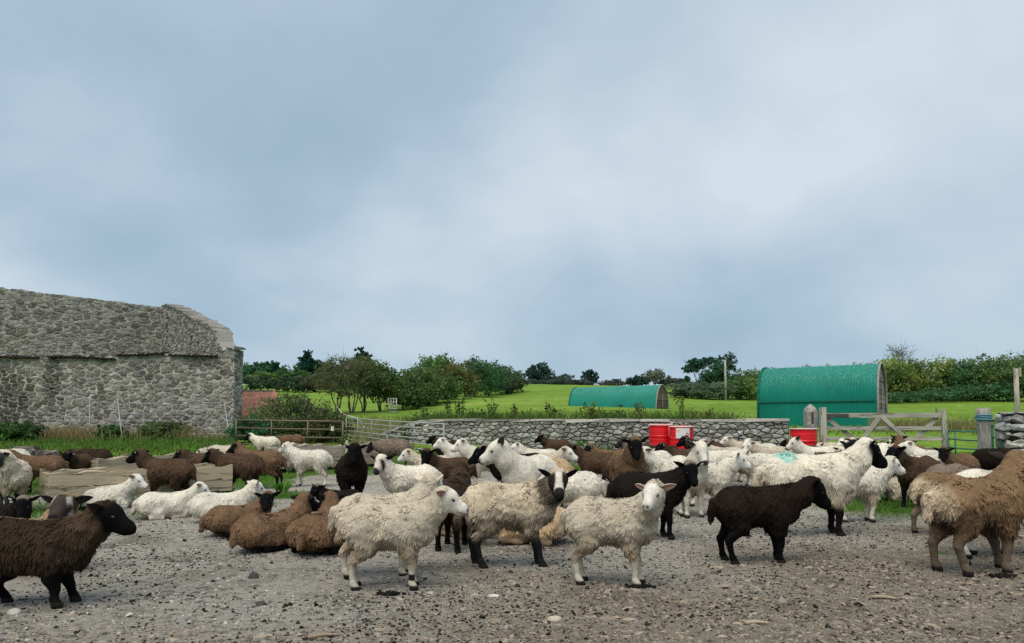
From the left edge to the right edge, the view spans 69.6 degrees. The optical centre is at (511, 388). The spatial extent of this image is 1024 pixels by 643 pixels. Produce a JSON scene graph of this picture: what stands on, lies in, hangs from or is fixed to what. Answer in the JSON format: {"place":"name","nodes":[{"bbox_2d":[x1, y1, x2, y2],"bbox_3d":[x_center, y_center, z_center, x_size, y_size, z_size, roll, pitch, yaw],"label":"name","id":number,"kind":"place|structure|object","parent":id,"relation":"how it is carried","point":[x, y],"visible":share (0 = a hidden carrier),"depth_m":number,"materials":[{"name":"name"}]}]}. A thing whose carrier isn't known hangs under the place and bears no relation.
{"place":"outdoors","nodes":[
{"label":"outdoors","id":0,"kind":"place"},
{"bbox_2d":[0,434,239,451],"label":"green grass","id":1,"kind":"structure","parent":0,"point":[161,441],"depth_m":22.98,"materials":[{"name":"green plant"}]},
{"bbox_2d":[23,424,230,443],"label":"dry grass","id":2,"kind":"structure","parent":0,"point":[83,433],"depth_m":24.77,"materials":[{"name":"green plant"}]},
{"bbox_2d":[0,452,1023,642],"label":"farmyard ground","id":3,"kind":"structure","parent":0,"point":[287,584],"depth_m":4.55,"materials":[{"name":"grey gravel"}]},
{"bbox_2d":[0,450,32,503],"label":"sheep","id":4,"kind":"object","parent":3,"relation":"on","point":[16,474],"visible":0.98,"depth_m":8.48},
{"bbox_2d":[0,495,40,518],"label":"sheep","id":5,"kind":"object","parent":3,"relation":"on","point":[20,506],"visible":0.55,"depth_m":6.55},
{"bbox_2d":[10,449,70,494],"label":"sheep","id":6,"kind":"object","parent":3,"relation":"on","point":[51,463],"visible":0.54,"depth_m":10.87},
{"bbox_2d":[19,492,92,519],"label":"sheep","id":7,"kind":"object","parent":3,"relation":"on","point":[64,504],"visible":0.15,"depth_m":4.97},
{"bbox_2d":[0,499,136,608],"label":"sheep","id":8,"kind":"object","parent":3,"relation":"on","point":[53,554],"visible":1,"depth_m":4.04},
{"bbox_2d":[58,451,94,469],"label":"sheep","id":9,"kind":"object","parent":3,"relation":"on","point":[75,460],"visible":0.53,"depth_m":11.32},
{"bbox_2d":[80,473,148,508],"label":"sheep","id":10,"kind":"object","parent":3,"relation":"on","point":[123,494],"visible":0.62,"depth_m":8.82},
{"bbox_2d":[39,463,232,497],"bbox_3d":[-4.738,1.255,9.402,2.105,0.529,0.645,3,-4,-42],"label":"feed trough","id":11,"kind":"object","parent":3,"relation":"on","point":[78,482],"visible":0.49,"depth_m":8.98,"materials":[{"name":"brown wood"}]},
{"bbox_2d":[90,453,204,467],"bbox_3d":[-5.849,1.441,13.267,0.654,0.571,3.629,-2,-3,30],"label":"feed trough","id":12,"kind":"object","parent":3,"relation":"on","point":[118,461],"visible":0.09,"depth_m":11.86,"materials":[{"name":"grey wood"}]},
{"bbox_2d":[126,448,196,491],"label":"sheep","id":13,"kind":"object","parent":3,"relation":"on","point":[177,474],"visible":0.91,"depth_m":9.21},
{"bbox_2d":[131,481,209,519],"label":"sheep","id":14,"kind":"object","parent":3,"relation":"on","point":[153,505],"visible":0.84,"depth_m":7.94},
{"bbox_2d":[185,479,265,518],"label":"sheep","id":15,"kind":"object","parent":3,"relation":"on","point":[199,505],"visible":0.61,"depth_m":7.58},
{"bbox_2d":[201,448,265,486],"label":"sheep","id":16,"kind":"object","parent":3,"relation":"on","point":[248,467],"visible":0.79,"depth_m":10.20},
{"bbox_2d":[199,490,281,537],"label":"sheep","id":17,"kind":"object","parent":3,"relation":"on","point":[219,519],"visible":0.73,"depth_m":6.62},
{"bbox_2d":[226,441,286,485],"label":"sheep","id":18,"kind":"object","parent":3,"relation":"on","point":[275,461],"visible":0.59,"depth_m":11.77},
{"bbox_2d":[243,433,280,450],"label":"sheep","id":19,"kind":"object","parent":3,"relation":"on","point":[260,443],"visible":0.81,"depth_m":19.04},
{"bbox_2d":[229,492,318,552],"bbox_3d":[-1.915,1.095,6.058,0.430,0.452,0.847,-3,-4,42],"label":"sheep","id":20,"kind":"object","parent":3,"relation":"on","point":[260,531],"visible":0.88,"depth_m":5.83},
{"bbox_2d":[278,441,333,486],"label":"sheep","id":21,"kind":"object","parent":3,"relation":"on","point":[317,461],"visible":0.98,"depth_m":12.05},
{"bbox_2d":[285,490,345,554],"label":"sheep","id":22,"kind":"object","parent":3,"relation":"on","point":[308,533],"visible":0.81,"depth_m":5.61},
{"bbox_2d":[265,442,392,471],"bbox_3d":[-3.949,1.538,16.291,0.654,0.692,3.081,-2,-4,36],"label":"feed trough","id":23,"kind":"object","parent":3,"relation":"on","point":[336,452],"visible":0.29,"depth_m":15.89,"materials":[{"name":"grey wood"}]},
{"bbox_2d":[310,483,361,500],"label":"sheep","id":24,"kind":"object","parent":3,"relation":"on","point":[317,489],"visible":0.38,"depth_m":8.52},
{"bbox_2d":[334,442,367,492],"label":"sheep","id":25,"kind":"object","parent":3,"relation":"on","point":[351,469],"visible":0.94,"depth_m":8.76},
{"bbox_2d":[326,472,443,579],"bbox_3d":[-0.843,0.919,4.990,0.808,0.688,0.358,0,-3,-5],"label":"sheep","id":26,"kind":"object","parent":3,"relation":"on","point":[426,485],"visible":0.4,"depth_m":4.92},
{"bbox_2d":[366,439,413,465],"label":"sheep","id":27,"kind":"object","parent":3,"relation":"on","point":[392,447],"visible":0.75,"depth_m":16.23},
{"bbox_2d":[334,485,468,590],"bbox_3d":[-0.686,0.921,4.583,0.835,0.632,0.326,0,-3,-3],"label":"sheep","id":28,"kind":"object","parent":3,"relation":"on","point":[369,530],"visible":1,"depth_m":4.48},
{"bbox_2d":[370,454,442,493],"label":"sheep","id":29,"kind":"object","parent":3,"relation":"on","point":[397,478],"visible":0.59,"depth_m":7.78},
{"bbox_2d":[416,447,477,479],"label":"sheep","id":30,"kind":"object","parent":3,"relation":"on","point":[431,458],"visible":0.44,"depth_m":9.57},
{"bbox_2d":[435,462,475,552],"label":"sheep","id":31,"kind":"object","parent":3,"relation":"on","point":[458,480],"visible":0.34,"depth_m":6.07},
{"bbox_2d":[450,438,499,483],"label":"sheep","id":32,"kind":"object","parent":3,"relation":"on","point":[463,447],"visible":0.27,"depth_m":11.41},
{"bbox_2d":[11,452,972,518],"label":"yard grass","id":33,"kind":"structure","parent":3,"relation":"on","point":[848,509],"depth_m":9.38,"materials":[{"name":"green plant"}]},
{"bbox_2d":[468,444,538,482],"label":"sheep","id":34,"kind":"object","parent":3,"relation":"on","point":[479,451],"visible":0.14,"depth_m":9.08},
{"bbox_2d":[0,535,1023,642],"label":"wood chips","id":35,"kind":"object","parent":3,"relation":"on","point":[612,618],"visible":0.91,"depth_m":3.89,"materials":[{"name":"wood"}]},
{"bbox_2d":[0,498,1023,642],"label":"sheep droppings","id":36,"kind":"object","parent":3,"relation":"on","point":[646,623],"visible":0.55,"depth_m":4.29,"materials":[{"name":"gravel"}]},
{"bbox_2d":[453,467,578,568],"bbox_3d":[0.029,0.915,5.262,0.899,0.713,0.435,-1,-3,10],"label":"sheep","id":37,"kind":"object","parent":3,"relation":"on","point":[527,509],"visible":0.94,"depth_m":5.15},
{"bbox_2d":[478,436,557,483],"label":"sheep","id":38,"kind":"object","parent":3,"relation":"on","point":[507,460],"visible":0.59,"depth_m":7.14},
{"bbox_2d":[470,507,568,545],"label":"sheep","id":39,"kind":"object","parent":3,"relation":"on","point":[548,535],"visible":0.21,"depth_m":6.10},
{"bbox_2d":[538,471,606,506],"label":"sheep","id":40,"kind":"object","parent":3,"relation":"on","point":[580,484],"visible":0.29,"depth_m":7.04},
{"bbox_2d":[365,418,788,449],"label":"dry stone wall","id":41,"kind":"structure","parent":3,"relation":"on","point":[605,433],"depth_m":19.51,"materials":[{"name":"stone"}]},
{"bbox_2d":[570,444,613,482],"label":"sheep","id":42,"kind":"object","parent":3,"relation":"on","point":[595,463],"visible":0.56,"depth_m":11.08},
{"bbox_2d":[556,479,675,585],"bbox_3d":[0.661,0.900,4.650,0.773,0.679,0.410,-2,-3,29],"label":"sheep","id":43,"kind":"object","parent":3,"relation":"on","point":[591,525],"visible":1,"depth_m":4.57},
{"bbox_2d":[606,436,648,481],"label":"sheep","id":44,"kind":"object","parent":3,"relation":"on","point":[630,457],"visible":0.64,"depth_m":8.81},
{"bbox_2d":[606,459,704,539],"bbox_3d":[1.264,0.983,6.558,0.895,0.703,0.421,0,-3,5],"label":"sheep","id":45,"kind":"object","parent":3,"relation":"on","point":[683,477],"visible":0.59,"depth_m":6.47},
{"bbox_2d":[649,424,672,444],"bbox_3d":[3.700,1.334,18.340,0.597,0.883,0.597,0,-1,0],"label":"oil drum","id":46,"kind":"object","parent":3,"relation":"on","point":[658,433],"visible":0.48,"depth_m":18.09,"materials":[{"name":"red paint"}]},
{"bbox_2d":[642,446,695,506],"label":"sheep","id":47,"kind":"object","parent":3,"relation":"on","point":[654,462],"visible":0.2,"depth_m":9.05},
{"bbox_2d":[669,426,693,448],"bbox_3d":[4.097,1.353,17.838,0.597,0.883,0.597,0,-1,0],"label":"oil drum","id":48,"kind":"object","parent":3,"relation":"on","point":[676,433],"visible":0.54,"depth_m":17.61,"materials":[{"name":"red paint"}]},
{"bbox_2d":[661,439,714,518],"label":"sheep","id":49,"kind":"object","parent":3,"relation":"on","point":[699,452],"visible":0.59,"depth_m":7.99},
{"bbox_2d":[676,451,751,516],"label":"sheep","id":50,"kind":"object","parent":3,"relation":"on","point":[722,473],"visible":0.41,"depth_m":8.16},
{"bbox_2d":[743,440,790,453],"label":"sheep","id":51,"kind":"object","parent":3,"relation":"on","point":[752,446],"visible":0.36,"depth_m":13.48},
{"bbox_2d":[707,476,831,564],"bbox_3d":[1.893,0.964,5.440,0.928,0.638,0.362,0,-3,-2],"label":"sheep","id":52,"kind":"object","parent":3,"relation":"on","point":[772,511],"visible":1,"depth_m":5.34},
{"bbox_2d":[789,428,817,444],"bbox_3d":[6.587,1.345,16.652,0.597,0.883,0.597,1,-3,-23],"label":"oil drum","id":53,"kind":"object","parent":3,"relation":"on","point":[808,436],"visible":0.45,"depth_m":16.41,"materials":[{"name":"red paint"}]},
{"bbox_2d":[785,436,834,454],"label":"sheep","id":54,"kind":"object","parent":3,"relation":"on","point":[796,445],"visible":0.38,"depth_m":12.44},
{"bbox_2d":[752,437,887,535],"bbox_3d":[2.839,0.898,6.781,1.295,0.903,0.487,0,-3,-2],"label":"sheep","id":55,"kind":"object","parent":3,"relation":"on","point":[840,474],"visible":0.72,"depth_m":6.66},
{"bbox_2d":[834,455,905,522],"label":"sheep","id":56,"kind":"object","parent":3,"relation":"on","point":[870,490],"visible":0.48,"depth_m":7.62},
{"bbox_2d":[819,407,946,449],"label":"wooden gate","id":57,"kind":"structure","parent":3,"relation":"on","point":[824,417],"depth_m":16.74,"materials":[{"name":"grey wood"}]},
{"bbox_2d":[883,477,912,501],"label":"sheep","id":58,"kind":"object","parent":3,"relation":"on","point":[893,489],"visible":0.23,"depth_m":9.77},
{"bbox_2d":[885,444,940,506],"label":"sheep","id":59,"kind":"object","parent":3,"relation":"on","point":[914,467],"visible":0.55,"depth_m":9.02},
{"bbox_2d":[908,470,959,532],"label":"sheep","id":60,"kind":"object","parent":3,"relation":"on","point":[920,483],"visible":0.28,"depth_m":6.77},
{"bbox_2d":[932,446,980,468],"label":"sheep","id":61,"kind":"object","parent":3,"relation":"on","point":[946,455],"visible":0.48,"depth_m":10.79},
{"bbox_2d":[920,450,1023,576],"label":"sheep","id":62,"kind":"object","parent":3,"relation":"on","point":[989,507],"visible":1,"depth_m":4.97},
{"bbox_2d":[975,408,994,448],"bbox_3d":[9.931,1.118,15.075,0.773,1.437,0.316,-1,-3,22],"label":"round post","id":63,"kind":"object","parent":3,"relation":"on","point":[983,418],"visible":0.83,"depth_m":15.07,"materials":[{"name":"grey wood"}]},
{"bbox_2d":[955,468,1023,558],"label":"sheep","id":64,"kind":"object","parent":3,"relation":"on","point":[970,549],"visible":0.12,"depth_m":5.66},
{"bbox_2d":[971,448,1011,470],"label":"sheep","id":65,"kind":"object","parent":3,"relation":"on","point":[985,459],"visible":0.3,"depth_m":11.50},
{"bbox_2d":[994,411,1023,451],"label":"stone wall stub","id":66,"kind":"object","parent":3,"relation":"on","point":[1010,425],"visible":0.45,"depth_m":13.09,"materials":[{"name":"stone"}]},
{"bbox_2d":[0,0,1023,385],"label":"sky","id":67,"kind":"structure","parent":0,"point":[616,189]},
{"bbox_2d":[12,384,1023,456],"bbox_3d":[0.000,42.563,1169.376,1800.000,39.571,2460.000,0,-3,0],"label":"meadow","id":68,"kind":"structure","parent":0,"point":[534,397],"depth_m":60.16,"materials":[{"name":"green plant"}]},
{"bbox_2d":[8,419,49,443],"bbox_3d":[-16.253,1.516,24.556,1.416,0.993,1.388,0,-3,0],"label":"nettle clump","id":69,"kind":"object","parent":68,"relation":"on","point":[28,431],"visible":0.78,"depth_m":24.35,"materials":[{"name":"green plant"}]},
{"bbox_2d":[92,423,129,439],"bbox_3d":[-13.649,1.582,25.161,1.375,0.856,1.262,0,-3,0],"label":"nettle clump","id":70,"kind":"object","parent":68,"relation":"on","point":[116,432],"visible":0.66,"depth_m":25.00,"materials":[{"name":"green plant"}]},
{"bbox_2d":[0,287,246,437],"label":"ruined barn","id":71,"kind":"structure","parent":68,"relation":"on","point":[64,359],"depth_m":26.07,"materials":[{"name":"stone"}]},
{"bbox_2d":[125,417,192,439],"bbox_3d":[-12.091,1.484,25.307,2.245,1.031,2.226,0,-3,0],"label":"nettle clump","id":72,"kind":"object","parent":68,"relation":"on","point":[158,427],"visible":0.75,"depth_m":24.98,"materials":[{"name":"green plant"}]},
{"bbox_2d":[220,413,277,442],"bbox_3d":[-8.746,1.421,24.555,1.995,1.171,1.885,-1,-3,15],"label":"nettle clump","id":73,"kind":"object","parent":68,"relation":"on","point":[230,430],"visible":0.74,"depth_m":24.17,"materials":[{"name":"green plant"}]},
{"bbox_2d":[242,390,277,417],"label":"tiled shed","id":74,"kind":"structure","parent":68,"relation":"on","point":[250,398],"depth_m":31.23,"materials":[{"name":"tile"}]},
{"bbox_2d":[243,375,282,390],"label":"tree","id":75,"kind":"object","parent":68,"relation":"on","point":[252,383],"visible":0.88,"depth_m":99.96,"materials":[{"name":"green plant"}]},
{"bbox_2d":[235,419,343,445],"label":"rusty gate","id":76,"kind":"structure","parent":68,"relation":"on","point":[307,429],"depth_m":22.43,"materials":[{"name":"metal"}]},
{"bbox_2d":[241,388,340,440],"bbox_3d":[-7.503,0.959,25.223,3.347,2.046,3.402,0,-3,0],"label":"bramble bush","id":77,"kind":"object","parent":68,"relation":"on","point":[278,410],"visible":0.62,"depth_m":25.01,"materials":[{"name":"green plant"}]},
{"bbox_2d":[266,364,315,390],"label":"tree","id":78,"kind":"object","parent":68,"relation":"on","point":[284,370],"visible":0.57,"depth_m":103.38,"materials":[{"name":"green plant"}]},
{"bbox_2d":[270,376,321,391],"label":"tree","id":79,"kind":"object","parent":68,"relation":"on","point":[290,383],"visible":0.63,"depth_m":100.19,"materials":[{"name":"green plant"}]},
{"bbox_2d":[281,408,358,442],"bbox_3d":[-6.488,1.326,24.859,2.570,1.337,2.694,-1,-3,16],"label":"bramble bush","id":80,"kind":"object","parent":68,"relation":"on","point":[323,433],"visible":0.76,"depth_m":24.54,"materials":[{"name":"green plant"}]},
{"bbox_2d":[304,353,365,414],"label":"tree","id":81,"kind":"object","parent":68,"relation":"on","point":[341,388],"visible":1,"depth_m":46.67,"materials":[{"name":"green plant"}]},
{"bbox_2d":[324,353,377,412],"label":"tree","id":82,"kind":"object","parent":68,"relation":"on","point":[368,379],"visible":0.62,"depth_m":49.84,"materials":[{"name":"green plant"}]},
{"bbox_2d":[338,354,391,411],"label":"tree","id":83,"kind":"object","parent":68,"relation":"on","point":[377,389],"visible":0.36,"depth_m":51.66,"materials":[{"name":"green plant"}]},
{"bbox_2d":[346,414,411,443],"bbox_3d":[-5.084,1.499,28.280,3.413,1.336,12.260,0,-3,-8],"label":"bush","id":84,"kind":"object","parent":68,"relation":"on","point":[360,439],"depth_m":26.73,"materials":[{"name":"green plant"}]},
{"bbox_2d":[357,359,410,410],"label":"tree","id":85,"kind":"object","parent":68,"relation":"on","point":[393,387],"visible":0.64,"depth_m":52.75,"materials":[{"name":"green plant"}]},
{"bbox_2d":[345,417,444,449],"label":"silver gate","id":86,"kind":"structure","parent":68,"relation":"on","point":[390,430],"depth_m":21.25,"materials":[{"name":"metal"}]},
{"bbox_2d":[381,367,431,409],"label":"tree","id":87,"kind":"object","parent":68,"relation":"on","point":[415,392],"visible":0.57,"depth_m":56.47,"materials":[{"name":"green plant"}]},
{"bbox_2d":[395,363,448,405],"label":"tree","id":88,"kind":"object","parent":68,"relation":"on","point":[428,376],"visible":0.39,"depth_m":60.52,"materials":[{"name":"green plant"}]},
{"bbox_2d":[410,363,466,402],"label":"tree","id":89,"kind":"object","parent":68,"relation":"on","point":[454,387],"visible":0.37,"depth_m":63.48,"materials":[{"name":"green plant"}]},
{"bbox_2d":[434,355,482,399],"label":"tree","id":90,"kind":"object","parent":68,"relation":"on","point":[469,379],"visible":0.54,"depth_m":69.43,"materials":[{"name":"green plant"}]},
{"bbox_2d":[457,354,505,396],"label":"tree","id":91,"kind":"object","parent":68,"relation":"on","point":[489,375],"visible":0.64,"depth_m":77.31,"materials":[{"name":"green plant"}]},
{"bbox_2d":[0,408,996,456],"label":"meadow tufts","id":92,"kind":"object","parent":68,"relation":"on","point":[152,452],"visible":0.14,"depth_m":22.43,"materials":[{"name":"green plant"}]},
{"bbox_2d":[524,361,554,379],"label":"tree","id":93,"kind":"object","parent":68,"relation":"on","point":[541,371],"visible":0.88,"depth_m":277.36,"materials":[{"name":"green plant"}]},
{"bbox_2d":[394,409,743,440],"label":"tall weeds","id":94,"kind":"object","parent":68,"relation":"on","point":[452,415],"visible":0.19,"depth_m":22.52,"materials":[{"name":"green plant"}]},
{"bbox_2d":[568,384,668,408],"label":"corrugated hut","id":95,"kind":"object","parent":68,"relation":"on","point":[652,396],"visible":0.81,"depth_m":54.65,"materials":[{"name":"green metal"}]},
{"bbox_2d":[664,380,709,397],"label":"bush","id":96,"kind":"object","parent":68,"relation":"on","point":[678,388],"visible":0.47,"depth_m":75.46,"materials":[{"name":"green plant"}]},
{"bbox_2d":[681,356,717,381],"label":"tree","id":97,"kind":"object","parent":68,"relation":"on","point":[693,366],"visible":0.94,"depth_m":83.78,"materials":[{"name":"green plant"}]},
{"bbox_2d":[685,379,739,399],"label":"bush","id":98,"kind":"object","parent":68,"relation":"on","point":[714,389],"visible":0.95,"depth_m":72.88,"materials":[{"name":"green plant"}]},
{"bbox_2d":[695,360,742,383],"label":"tree","id":99,"kind":"object","parent":68,"relation":"on","point":[715,374],"visible":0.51,"depth_m":79.57,"materials":[{"name":"green plant"}]},
{"bbox_2d":[721,376,757,399],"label":"bush","id":100,"kind":"object","parent":68,"relation":"on","point":[745,388],"visible":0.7,"depth_m":75.98,"materials":[{"name":"green plant"}]},
{"bbox_2d":[803,404,817,442],"bbox_3d":[6.997,1.136,17.259,0.236,1.530,0.246,0,-3,0],"label":"gate post","id":101,"kind":"object","parent":68,"relation":"on","point":[810,418],"visible":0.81,"depth_m":17.17,"materials":[{"name":"stone"}]},
{"bbox_2d":[757,362,887,426],"bbox_3d":[12.600,0.452,29.992,4.528,2.837,2.571,-2,-4,33],"label":"corrugated hut","id":102,"kind":"object","parent":68,"relation":"on","point":[791,394],"visible":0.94,"depth_m":29.08,"materials":[{"name":"paint"}]},
{"bbox_2d":[708,416,993,431],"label":"seed grass","id":103,"kind":"structure","parent":68,"relation":"on","point":[953,425],"depth_m":24.70,"materials":[{"name":"green plant"}]},
{"bbox_2d":[865,353,925,392],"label":"bush","id":104,"kind":"object","parent":68,"relation":"on","point":[884,362],"visible":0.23,"depth_m":74.83,"materials":[{"name":"green plant"}]},
{"bbox_2d":[885,356,936,397],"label":"bush","id":105,"kind":"object","parent":68,"relation":"on","point":[908,386],"visible":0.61,"depth_m":73.79,"materials":[{"name":"green plant"}]},
{"bbox_2d":[887,391,941,402],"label":"bush","id":106,"kind":"object","parent":68,"relation":"on","point":[896,397],"visible":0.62,"depth_m":69.57,"materials":[{"name":"green plant"}]},
{"bbox_2d":[894,352,972,394],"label":"bush","id":107,"kind":"object","parent":68,"relation":"on","point":[932,366],"visible":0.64,"depth_m":73.07,"materials":[{"name":"green plant"}]},
{"bbox_2d":[901,385,986,401],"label":"bush","id":108,"kind":"object","parent":68,"relation":"on","point":[949,394],"visible":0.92,"depth_m":69.69,"materials":[{"name":"green plant"}]},
{"bbox_2d":[927,358,990,397],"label":"bush","id":109,"kind":"object","parent":68,"relation":"on","point":[963,374],"visible":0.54,"depth_m":71.97,"materials":[{"name":"green plant"}]},
{"bbox_2d":[948,353,1023,400],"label":"bush","id":110,"kind":"object","parent":68,"relation":"on","point":[986,371],"visible":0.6,"depth_m":70.79,"materials":[{"name":"green plant"}]},
{"bbox_2d":[951,380,1023,400],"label":"bush","id":111,"kind":"object","parent":68,"relation":"on","point":[998,390],"visible":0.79,"depth_m":69.35,"materials":[{"name":"green plant"}]},
{"bbox_2d":[970,350,1023,400],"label":"bush","id":112,"kind":"object","parent":68,"relation":"on","point":[1008,361],"visible":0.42,"depth_m":70.16,"materials":[{"name":"green plant"}]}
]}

